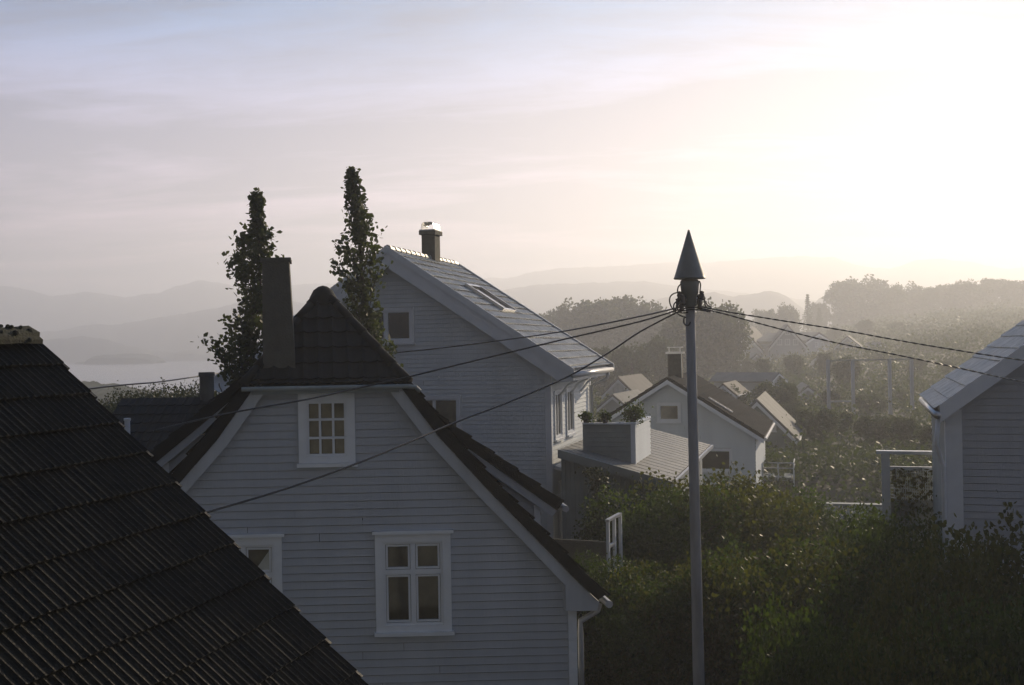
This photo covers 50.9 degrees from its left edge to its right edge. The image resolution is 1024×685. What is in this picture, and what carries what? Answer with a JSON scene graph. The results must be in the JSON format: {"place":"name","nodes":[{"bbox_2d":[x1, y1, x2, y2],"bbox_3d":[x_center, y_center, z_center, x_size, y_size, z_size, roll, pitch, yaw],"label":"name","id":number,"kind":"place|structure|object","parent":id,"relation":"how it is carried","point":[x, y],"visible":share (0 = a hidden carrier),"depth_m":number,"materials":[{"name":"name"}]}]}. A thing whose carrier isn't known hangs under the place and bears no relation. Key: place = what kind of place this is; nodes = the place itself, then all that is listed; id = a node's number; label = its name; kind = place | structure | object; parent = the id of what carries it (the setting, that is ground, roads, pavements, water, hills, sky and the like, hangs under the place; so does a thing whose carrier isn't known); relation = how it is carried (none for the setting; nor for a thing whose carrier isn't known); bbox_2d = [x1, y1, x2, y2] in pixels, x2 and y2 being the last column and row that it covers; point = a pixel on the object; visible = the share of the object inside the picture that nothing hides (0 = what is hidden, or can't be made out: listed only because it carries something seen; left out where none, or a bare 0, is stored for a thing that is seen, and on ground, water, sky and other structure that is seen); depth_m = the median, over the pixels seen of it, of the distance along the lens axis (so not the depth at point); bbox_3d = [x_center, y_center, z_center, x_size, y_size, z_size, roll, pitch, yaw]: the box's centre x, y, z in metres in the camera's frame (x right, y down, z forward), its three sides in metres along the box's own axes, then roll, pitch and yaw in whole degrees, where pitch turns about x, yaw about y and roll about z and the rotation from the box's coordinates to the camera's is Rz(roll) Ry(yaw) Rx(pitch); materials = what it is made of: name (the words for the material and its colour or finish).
{"place":"outdoors","nodes":[
{"label":"outdoors","id":0,"kind":"place"},
{"bbox_2d":[43,336,175,362],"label":"hills","id":1,"kind":"structure","parent":0,"point":[76,349],"depth_m":854.96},
{"bbox_2d":[82,381,164,404],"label":"headland","id":2,"kind":"structure","parent":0,"point":[99,393],"depth_m":142.35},
{"bbox_2d":[84,353,166,363],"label":"island","id":3,"kind":"structure","parent":0,"point":[131,358],"depth_m":671.78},
{"bbox_2d":[0,324,367,684],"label":"tiled house","id":4,"kind":"structure","parent":0,"point":[124,560],"depth_m":7.94,"materials":[{"name":"tile"}]},
{"bbox_2d":[162,350,238,360],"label":"island","id":5,"kind":"structure","parent":0,"point":[190,355],"depth_m":838.12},
{"bbox_2d":[40,281,816,351],"bbox_3d":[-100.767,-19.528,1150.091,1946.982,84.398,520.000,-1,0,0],"label":"hills","id":6,"kind":"structure","parent":0,"point":[176,333],"depth_m":1068.75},
{"bbox_2d":[65,360,847,528],"bbox_3d":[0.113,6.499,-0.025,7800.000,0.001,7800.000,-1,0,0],"label":"water","id":7,"kind":"structure","parent":0,"point":[127,373],"depth_m":357.58,"materials":[{"name":"grey liquid"}]},
{"bbox_2d":[0,256,1023,331],"bbox_3d":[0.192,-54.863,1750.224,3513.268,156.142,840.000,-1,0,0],"label":"mountains","id":8,"kind":"structure","parent":0,"point":[799,277],"depth_m":1619.29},
{"bbox_2d":[0,0,1023,296],"label":"sky","id":9,"kind":"structure","parent":0,"point":[136,136],"materials":[{"name":"white"}]},
{"bbox_2d":[577,317,1005,684],"bbox_3d":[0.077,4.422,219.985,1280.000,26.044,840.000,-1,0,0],"label":"ground","id":10,"kind":"structure","parent":0,"point":[826,487],"depth_m":47.05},
{"bbox_2d":[100,379,199,407],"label":"shrub","id":11,"kind":"object","parent":10,"relation":"on","point":[179,393],"visible":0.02,"depth_m":34.94,"materials":[{"name":"green plant"}]},
{"bbox_2d":[112,372,214,479],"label":"dark roofed house","id":12,"kind":"structure","parent":10,"relation":"on","point":[141,419],"depth_m":27.31,"materials":[{"name":"brown tile"}]},
{"bbox_2d":[120,377,219,397],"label":"shrub","id":13,"kind":"object","parent":10,"relation":"on","point":[215,393],"visible":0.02,"depth_m":35.83,"materials":[{"name":"green plant"}]},
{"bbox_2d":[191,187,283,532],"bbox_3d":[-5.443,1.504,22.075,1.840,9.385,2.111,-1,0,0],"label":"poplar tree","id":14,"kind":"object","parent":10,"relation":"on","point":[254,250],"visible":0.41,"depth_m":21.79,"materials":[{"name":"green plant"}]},
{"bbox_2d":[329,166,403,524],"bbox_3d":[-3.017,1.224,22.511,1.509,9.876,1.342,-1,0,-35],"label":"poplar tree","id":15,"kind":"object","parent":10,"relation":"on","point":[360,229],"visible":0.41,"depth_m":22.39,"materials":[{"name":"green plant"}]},
{"bbox_2d":[150,257,612,684],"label":"half hipped house","id":16,"kind":"structure","parent":10,"relation":"on","point":[442,565],"depth_m":16.00,"materials":[{"name":"wood"}]},
{"bbox_2d":[227,533,283,592],"bbox_3d":[-3.972,3.615,15.933,1.235,1.558,0.160,-1,0,-2],"label":"window","id":17,"kind":"structure","parent":16,"relation":"in","point":[264,550],"depth_m":15.92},
{"bbox_2d":[297,393,357,467],"bbox_3d":[-2.750,1.295,15.975,0.915,1.097,0.160,-1,0,-2],"label":"window","id":18,"kind":"structure","parent":16,"relation":"in","point":[326,425],"depth_m":15.97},
{"bbox_2d":[372,529,454,636],"bbox_3d":[-1.465,3.571,15.999,1.218,1.558,0.160,-1,0,-1],"label":"window","id":19,"kind":"structure","parent":16,"relation":"in","point":[413,567],"depth_m":16.00,"materials":[{"name":"wood"}]},
{"bbox_2d":[219,222,613,538],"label":"gabled house","id":20,"kind":"structure","parent":10,"relation":"on","point":[429,297],"depth_m":28.86,"materials":[{"name":"grey tile"}]},
{"bbox_2d":[363,307,414,344],"bbox_3d":[-3.445,-0.440,29.357,1.680,1.008,0.160,-1,0,15],"label":"window","id":21,"kind":"structure","parent":20,"relation":"in","point":[397,322],"depth_m":29.28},
{"bbox_2d":[424,395,460,428],"bbox_3d":[-1.920,2.201,28.950,1.210,1.555,0.160,-1,0,15],"label":"window","id":22,"kind":"structure","parent":20,"relation":"in","point":[448,406],"depth_m":28.92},
{"bbox_2d":[553,389,564,441],"bbox_3d":[1.243,1.957,28.977,0.160,1.363,1.010,-1,0,15],"label":"window","id":23,"kind":"structure","parent":20,"relation":"in","point":[558,401],"depth_m":28.97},
{"bbox_2d":[565,387,576,436],"bbox_3d":[1.644,1.956,30.475,0.160,1.363,1.110,-1,0,15],"label":"window","id":24,"kind":"structure","parent":20,"relation":"in","point":[570,398],"depth_m":30.46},
{"bbox_2d":[543,297,593,335],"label":"broadleaf tree","id":25,"kind":"object","parent":10,"relation":"on","point":[562,319],"visible":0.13,"depth_m":237.02,"materials":[{"name":"green plant"}]},
{"bbox_2d":[552,513,622,653],"bbox_3d":[1.350,5.866,21.731,1.640,4.789,0.937,-1,0,22],"label":"deck railing","id":26,"kind":"object","parent":10,"relation":"on","point":[571,546],"visible":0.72,"depth_m":21.25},
{"bbox_2d":[574,466,619,539],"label":"climbing plant","id":27,"kind":"object","parent":10,"relation":"on","point":[598,483],"visible":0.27,"depth_m":25.13,"materials":[{"name":"green plant"}]},
{"bbox_2d":[570,299,625,350],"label":"broadleaf tree","id":28,"kind":"object","parent":10,"relation":"on","point":[587,314],"visible":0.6,"depth_m":218.22,"materials":[{"name":"green plant"}]},
{"bbox_2d":[591,345,614,394],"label":"broadleaf tree","id":29,"kind":"object","parent":10,"relation":"on","point":[605,383],"visible":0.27,"depth_m":123.95,"materials":[{"name":"green plant"}]},
{"bbox_2d":[594,294,636,347],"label":"broadleaf tree","id":30,"kind":"object","parent":10,"relation":"on","point":[620,302],"visible":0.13,"depth_m":226.14,"materials":[{"name":"green plant"}]},
{"bbox_2d":[568,546,667,682],"bbox_3d":[1.799,5.122,19.465,2.178,2.827,2.088,-1,0,-43],"label":"bush","id":31,"kind":"object","parent":10,"relation":"on","point":[603,575],"visible":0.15,"depth_m":19.41,"materials":[{"name":"green plant"}]},
{"bbox_2d":[597,389,641,413],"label":"house","id":32,"kind":"structure","parent":10,"relation":"on","point":[610,403],"depth_m":78.42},
{"bbox_2d":[601,374,652,399],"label":"blue white house","id":33,"kind":"structure","parent":10,"relation":"on","point":[640,382],"depth_m":95.72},
{"bbox_2d":[608,341,653,383],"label":"broadleaf tree","id":34,"kind":"object","parent":10,"relation":"on","point":[639,362],"visible":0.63,"depth_m":119.27,"materials":[{"name":"green plant"}]},
{"bbox_2d":[603,296,667,367],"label":"broadleaf tree","id":35,"kind":"object","parent":10,"relation":"on","point":[627,331],"visible":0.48,"depth_m":211.97,"materials":[{"name":"green plant"}]},
{"bbox_2d":[558,416,713,539],"bbox_3d":[3.916,5.153,31.034,2.889,6.198,9.812,-1,0,16],"label":"annex","id":36,"kind":"object","parent":10,"relation":"on","point":[627,451],"visible":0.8,"depth_m":27.46,"materials":[{"name":"wood"}]},
{"bbox_2d":[616,396,653,425],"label":"potted plant","id":37,"kind":"object","parent":36,"relation":"on","point":[634,414],"visible":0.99,"depth_m":27.74,"materials":[{"name":"green plant"}]},
{"bbox_2d":[571,476,717,578],"bbox_3d":[3.057,5.813,24.519,3.476,5.403,3.687,-1,0,-7],"label":"bush","id":38,"kind":"object","parent":10,"relation":"on","point":[590,522],"visible":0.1,"depth_m":23.84,"materials":[{"name":"green plant"}]},
{"bbox_2d":[577,564,725,684],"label":"bush","id":39,"kind":"object","parent":10,"relation":"on","point":[610,616],"visible":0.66,"depth_m":17.87,"materials":[{"name":"green plant"}]},
{"bbox_2d":[638,335,681,385],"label":"broadleaf tree","id":40,"kind":"object","parent":10,"relation":"on","point":[657,345],"visible":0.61,"depth_m":123.78,"materials":[{"name":"green plant"}]},
{"bbox_2d":[596,473,752,590],"bbox_3d":[3.586,5.858,23.484,3.568,6.199,3.721,-1,0,11],"label":"bush","id":41,"kind":"object","parent":10,"relation":"on","point":[663,536],"visible":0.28,"depth_m":22.93,"materials":[{"name":"green plant"}]},
{"bbox_2d":[658,311,699,344],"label":"broadleaf tree","id":42,"kind":"object","parent":10,"relation":"on","point":[666,332],"visible":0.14,"depth_m":159.66,"materials":[{"name":"green plant"}]},
{"bbox_2d":[599,549,765,684],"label":"bush","id":43,"kind":"object","parent":10,"relation":"on","point":[711,650],"visible":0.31,"depth_m":18.01,"materials":[{"name":"green plant"}]},
{"bbox_2d":[595,347,774,500],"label":"white house","id":44,"kind":"structure","parent":10,"relation":"on","point":[732,429],"depth_m":42.16,"materials":[{"name":"wood"}]},
{"bbox_2d":[656,402,681,423],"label":"window","id":45,"kind":"structure","parent":44,"relation":"in","point":[667,412],"depth_m":42.32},
{"bbox_2d":[702,448,732,472],"bbox_3d":[7.901,4.592,41.818,1.374,0.947,0.160,-1,0,16],"label":"window","id":46,"kind":"structure","parent":44,"relation":"in","point":[724,455],"depth_m":41.81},
{"bbox_2d":[762,459,794,490],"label":"balcony","id":47,"kind":"structure","parent":44,"relation":"attached to","point":[786,475],"depth_m":45.03,"materials":[{"name":"metal"}]},
{"bbox_2d":[669,230,711,684],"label":"utility pole","id":48,"kind":"object","parent":10,"relation":"on","point":[689,273],"visible":1,"depth_m":15.92,"materials":[{"name":"metal"}]},
{"bbox_2d":[153,309,678,431],"bbox_3d":[-1.100,0.285,14.860,7.517,1.466,1.044,-1,0,-25],"label":"overhead cable","id":49,"kind":"object","parent":48,"relation":"attached to","point":[407,376],"visible":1,"depth_m":15.09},
{"bbox_2d":[206,311,677,512],"bbox_3d":[-0.726,0.637,13.541,8.122,2.159,0.970,-1,0,-44],"label":"overhead cable","id":50,"kind":"object","parent":48,"relation":"attached to","point":[312,479],"visible":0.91,"depth_m":13.53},
{"bbox_2d":[393,306,679,353],"bbox_3d":[-0.429,-0.006,20.786,2.320,0.925,11.008,-1,0,-43],"label":"overhead cable","id":51,"kind":"object","parent":48,"relation":"attached to","point":[545,333],"visible":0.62,"depth_m":20.69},
{"bbox_2d":[702,306,1023,360],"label":"overhead cable","id":52,"kind":"object","parent":48,"relation":"attached to","point":[864,334],"visible":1,"depth_m":15.15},
{"bbox_2d":[707,310,1023,382],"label":"overhead cable","id":53,"kind":"object","parent":48,"relation":"attached to","point":[867,348],"visible":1,"depth_m":15.21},
{"bbox_2d":[668,297,753,380],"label":"broadleaf tree","id":54,"kind":"object","parent":10,"relation":"on","point":[711,327],"visible":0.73,"depth_m":147.56,"materials":[{"name":"green plant"}]},
{"bbox_2d":[674,636,766,684],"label":"bush","id":55,"kind":"object","parent":10,"relation":"on","point":[720,673],"visible":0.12,"depth_m":17.85,"materials":[{"name":"green plant"}]},
{"bbox_2d":[706,331,741,371],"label":"broadleaf tree","id":56,"kind":"object","parent":10,"relation":"on","point":[732,366],"visible":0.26,"depth_m":148.80,"materials":[{"name":"green plant"}]},
{"bbox_2d":[672,545,782,683],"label":"bush","id":57,"kind":"object","parent":10,"relation":"on","point":[731,601],"visible":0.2,"depth_m":18.14,"materials":[{"name":"green plant"}]},
{"bbox_2d":[624,454,835,581],"bbox_3d":[5.007,5.911,25.081,4.817,6.433,5.786,-1,0,-24],"label":"bush","id":58,"kind":"object","parent":10,"relation":"on","point":[757,511],"visible":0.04,"depth_m":24.09,"materials":[{"name":"green plant"}]},
{"bbox_2d":[718,380,749,398],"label":"terrace house","id":59,"kind":"structure","parent":10,"relation":"on","point":[727,387],"depth_m":74.74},
{"bbox_2d":[709,372,787,404],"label":"tin roofed house","id":60,"kind":"structure","parent":10,"relation":"on","point":[749,381],"depth_m":92.76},
{"bbox_2d":[740,327,764,365],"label":"gable house","id":61,"kind":"structure","parent":10,"relation":"on","point":[758,349],"depth_m":199.50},
{"bbox_2d":[678,464,834,581],"bbox_3d":[5.679,6.015,25.556,4.078,6.127,4.898,-1,0,-22],"label":"bush","id":62,"kind":"object","parent":10,"relation":"on","point":[750,525],"visible":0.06,"depth_m":24.58,"materials":[{"name":"green plant"}]},
{"bbox_2d":[684,528,836,674],"bbox_3d":[4.513,6.078,18.946,3.379,5.287,3.584,-1,0,-21],"label":"bush","id":63,"kind":"object","parent":10,"relation":"on","point":[773,567],"visible":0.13,"depth_m":18.68,"materials":[{"name":"green plant"}]},
{"bbox_2d":[749,309,776,335],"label":"broadleaf tree","id":64,"kind":"object","parent":10,"relation":"on","point":[762,329],"visible":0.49,"depth_m":322.96,"materials":[{"name":"green plant"}]},
{"bbox_2d":[749,391,802,452],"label":"tile roofed house","id":65,"kind":"structure","parent":10,"relation":"on","point":[765,403],"depth_m":56.14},
{"bbox_2d":[750,378,804,408],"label":"broadleaf tree","id":66,"kind":"object","parent":10,"relation":"on","point":[786,392],"visible":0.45,"depth_m":77.64,"materials":[{"name":"green plant"}]},
{"bbox_2d":[767,302,801,332],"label":"broadleaf tree","id":67,"kind":"object","parent":10,"relation":"on","point":[786,313],"visible":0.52,"depth_m":315.24,"materials":[{"name":"green plant"}]},
{"bbox_2d":[767,324,807,361],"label":"gable house","id":68,"kind":"structure","parent":10,"relation":"on","point":[784,342],"depth_m":195.31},
{"bbox_2d":[728,481,855,566],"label":"bush","id":69,"kind":"object","parent":10,"relation":"on","point":[821,503],"visible":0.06,"depth_m":25.69,"materials":[{"name":"green plant"}]},
{"bbox_2d":[782,353,804,375],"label":"broadleaf tree","id":70,"kind":"object","parent":10,"relation":"on","point":[795,360],"visible":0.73,"depth_m":134.47,"materials":[{"name":"green plant"}]},
{"bbox_2d":[756,332,831,359],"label":"house","id":71,"kind":"structure","parent":10,"relation":"on","point":[766,340],"depth_m":199.44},
{"bbox_2d":[679,528,924,684],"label":"bush","id":72,"kind":"object","parent":10,"relation":"on","point":[787,593],"visible":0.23,"depth_m":17.63,"materials":[{"name":"green plant"}]},
{"bbox_2d":[593,299,1023,521],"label":"undergrowth","id":73,"kind":"object","parent":10,"relation":"on","point":[972,331],"visible":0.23,"depth_m":105.22,"materials":[{"name":"plant"}]},
{"bbox_2d":[801,294,817,331],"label":"spruce tree","id":74,"kind":"object","parent":10,"relation":"on","point":[808,310],"visible":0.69,"depth_m":329.70,"materials":[{"name":"green plant"}]},
{"bbox_2d":[730,579,895,684],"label":"bush","id":75,"kind":"object","parent":10,"relation":"on","point":[777,671],"visible":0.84,"depth_m":13.01,"materials":[{"name":"green plant"}]},
{"bbox_2d":[795,404,840,441],"bbox_3d":[17.488,4.940,61.921,2.829,2.752,2.675,-1,0,36],"label":"broadleaf tree","id":76,"kind":"object","parent":10,"relation":"on","point":[828,418],"visible":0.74,"depth_m":61.29,"materials":[{"name":"green plant"}]},
{"bbox_2d":[809,302,832,331],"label":"broadleaf tree","id":77,"kind":"object","parent":10,"relation":"on","point":[826,314],"visible":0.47,"depth_m":385.99,"materials":[{"name":"green plant"}]},
{"bbox_2d":[815,352,834,376],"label":"broadleaf tree","id":78,"kind":"object","parent":10,"relation":"on","point":[821,360],"visible":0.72,"depth_m":129.54,"materials":[{"name":"green plant"}]},
{"bbox_2d":[776,555,881,679],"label":"bush","id":79,"kind":"object","parent":10,"relation":"on","point":[839,611],"visible":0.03,"depth_m":17.27,"materials":[{"name":"green plant"}]},
{"bbox_2d":[804,500,880,565],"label":"bush","id":80,"kind":"object","parent":10,"relation":"on","point":[859,518],"visible":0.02,"depth_m":26.22,"materials":[{"name":"green plant"}]},
{"bbox_2d":[834,411,855,433],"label":"broadleaf tree","id":81,"kind":"object","parent":10,"relation":"on","point":[848,424],"visible":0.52,"depth_m":65.74,"materials":[{"name":"green plant"}]},
{"bbox_2d":[822,281,869,328],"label":"broadleaf tree","id":82,"kind":"object","parent":10,"relation":"on","point":[846,297],"visible":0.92,"depth_m":392.36,"materials":[{"name":"green plant"}]},
{"bbox_2d":[831,354,861,388],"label":"broadleaf tree","id":83,"kind":"object","parent":10,"relation":"on","point":[842,369],"visible":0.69,"depth_m":109.12,"materials":[{"name":"green plant"}]},
{"bbox_2d":[815,502,881,525],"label":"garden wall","id":84,"kind":"structure","parent":10,"relation":"on","point":[878,506],"depth_m":29.09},
{"bbox_2d":[833,274,889,325],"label":"broadleaf tree","id":85,"kind":"object","parent":10,"relation":"on","point":[866,307],"visible":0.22,"depth_m":400.42,"materials":[{"name":"green plant"}]},
{"bbox_2d":[855,319,873,335],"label":"broadleaf tree","id":86,"kind":"object","parent":10,"relation":"on","point":[867,324],"visible":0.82,"depth_m":269.01,"materials":[{"name":"green plant"}]},
{"bbox_2d":[802,551,934,684],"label":"bush","id":87,"kind":"object","parent":10,"relation":"on","point":[856,598],"visible":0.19,"depth_m":16.75,"materials":[{"name":"green plant"}]},
{"bbox_2d":[851,393,887,413],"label":"broadleaf tree","id":88,"kind":"object","parent":10,"relation":"on","point":[867,402],"visible":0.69,"depth_m":83.62,"materials":[{"name":"green plant"}]},
{"bbox_2d":[826,358,913,414],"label":"post frame","id":89,"kind":"object","parent":10,"relation":"on","point":[852,400],"visible":0.78,"depth_m":79.97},
{"bbox_2d":[803,501,938,601],"bbox_3d":[7.257,5.967,20.996,3.305,5.741,3.446,-1,0,35],"label":"bush","id":90,"kind":"object","parent":10,"relation":"on","point":[823,544],"visible":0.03,"depth_m":20.76,"materials":[{"name":"green plant"}]},
{"bbox_2d":[852,413,891,446],"bbox_3d":[20.248,5.093,60.029,2.427,2.362,2.295,-1,0,34],"label":"broadleaf tree","id":91,"kind":"object","parent":10,"relation":"on","point":[867,426],"visible":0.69,"depth_m":59.81,"materials":[{"name":"green plant"}]},
{"bbox_2d":[871,287,908,319],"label":"broadleaf tree","id":92,"kind":"object","parent":10,"relation":"on","point":[888,301],"visible":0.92,"depth_m":384.26,"materials":[{"name":"green plant"}]},
{"bbox_2d":[825,495,961,602],"bbox_3d":[7.209,5.739,19.018,3.078,5.984,2.902,-1,0,-27],"label":"bush","id":93,"kind":"object","parent":10,"relation":"on","point":[883,534],"visible":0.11,"depth_m":19.10,"materials":[{"name":"green plant"}]},
{"bbox_2d":[886,416,920,447],"bbox_3d":[21.201,5.035,57.975,1.592,2.220,1.747,-1,0,-41],"label":"broadleaf tree","id":94,"kind":"object","parent":10,"relation":"on","point":[904,428],"visible":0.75,"depth_m":57.78,"materials":[{"name":"green plant"}]},
{"bbox_2d":[876,450,933,565],"bbox_3d":[8.520,5.207,22.539,1.576,5.864,0.310,-1,0,18],"label":"veranda","id":95,"kind":"object","parent":10,"relation":"on","point":[908,504],"visible":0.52,"depth_m":22.58,"materials":[{"name":"white wood"}]},
{"bbox_2d":[890,281,928,315],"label":"broadleaf tree","id":96,"kind":"object","parent":10,"relation":"on","point":[912,304],"visible":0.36,"depth_m":404.28,"materials":[{"name":"green plant"}]},
{"bbox_2d":[914,421,931,450],"bbox_3d":[21.383,5.069,55.017,1.594,2.186,1.685,-1,0,26],"label":"broadleaf tree","id":97,"kind":"object","parent":10,"relation":"on","point":[924,434],"visible":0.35,"depth_m":54.68,"materials":[{"name":"green plant"}]},
{"bbox_2d":[842,532,1012,683],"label":"bush","id":98,"kind":"object","parent":10,"relation":"on","point":[909,598],"visible":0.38,"depth_m":14.30,"materials":[{"name":"green plant"}]},
{"bbox_2d":[917,286,940,313],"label":"broadleaf tree","id":99,"kind":"object","parent":10,"relation":"on","point":[930,294],"visible":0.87,"depth_m":386.06,"materials":[{"name":"green plant"}]},
{"bbox_2d":[900,522,973,628],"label":"bush","id":100,"kind":"object","parent":10,"relation":"on","point":[924,551],"visible":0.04,"depth_m":16.43,"materials":[{"name":"green plant"}]},
{"bbox_2d":[869,491,1023,658],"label":"bush","id":101,"kind":"object","parent":10,"relation":"on","point":[996,549],"visible":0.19,"depth_m":14.97,"materials":[{"name":"green plant"}]},
{"bbox_2d":[934,283,960,311],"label":"broadleaf tree","id":102,"kind":"object","parent":10,"relation":"on","point":[942,302],"visible":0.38,"depth_m":403.00,"materials":[{"name":"green plant"}]},
{"bbox_2d":[946,278,994,310],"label":"broadleaf tree","id":103,"kind":"object","parent":10,"relation":"on","point":[966,294],"visible":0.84,"depth_m":392.47,"materials":[{"name":"green plant"}]},
{"bbox_2d":[918,320,1023,589],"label":"boarded house","id":104,"kind":"structure","parent":10,"relation":"on","point":[977,427],"depth_m":17.90,"materials":[{"name":"wood"}]},
{"bbox_2d":[935,526,1023,669],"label":"bush","id":105,"kind":"object","parent":10,"relation":"on","point":[1006,562],"visible":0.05,"depth_m":15.53,"materials":[{"name":"green plant"}]},
{"bbox_2d":[978,278,1003,305],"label":"broadleaf tree","id":106,"kind":"object","parent":10,"relation":"on","point":[995,284],"visible":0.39,"depth_m":403.60,"materials":[{"name":"green plant"}]},
{"bbox_2d":[995,279,1023,306],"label":"broadleaf tree","id":107,"kind":"object","parent":10,"relation":"on","point":[1008,290],"visible":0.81,"depth_m":393.56,"materials":[{"name":"green plant"}]},
{"bbox_2d":[627,291,995,331],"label":"hills","id":108,"kind":"structure","parent":0,"point":[767,301],"depth_m":818.02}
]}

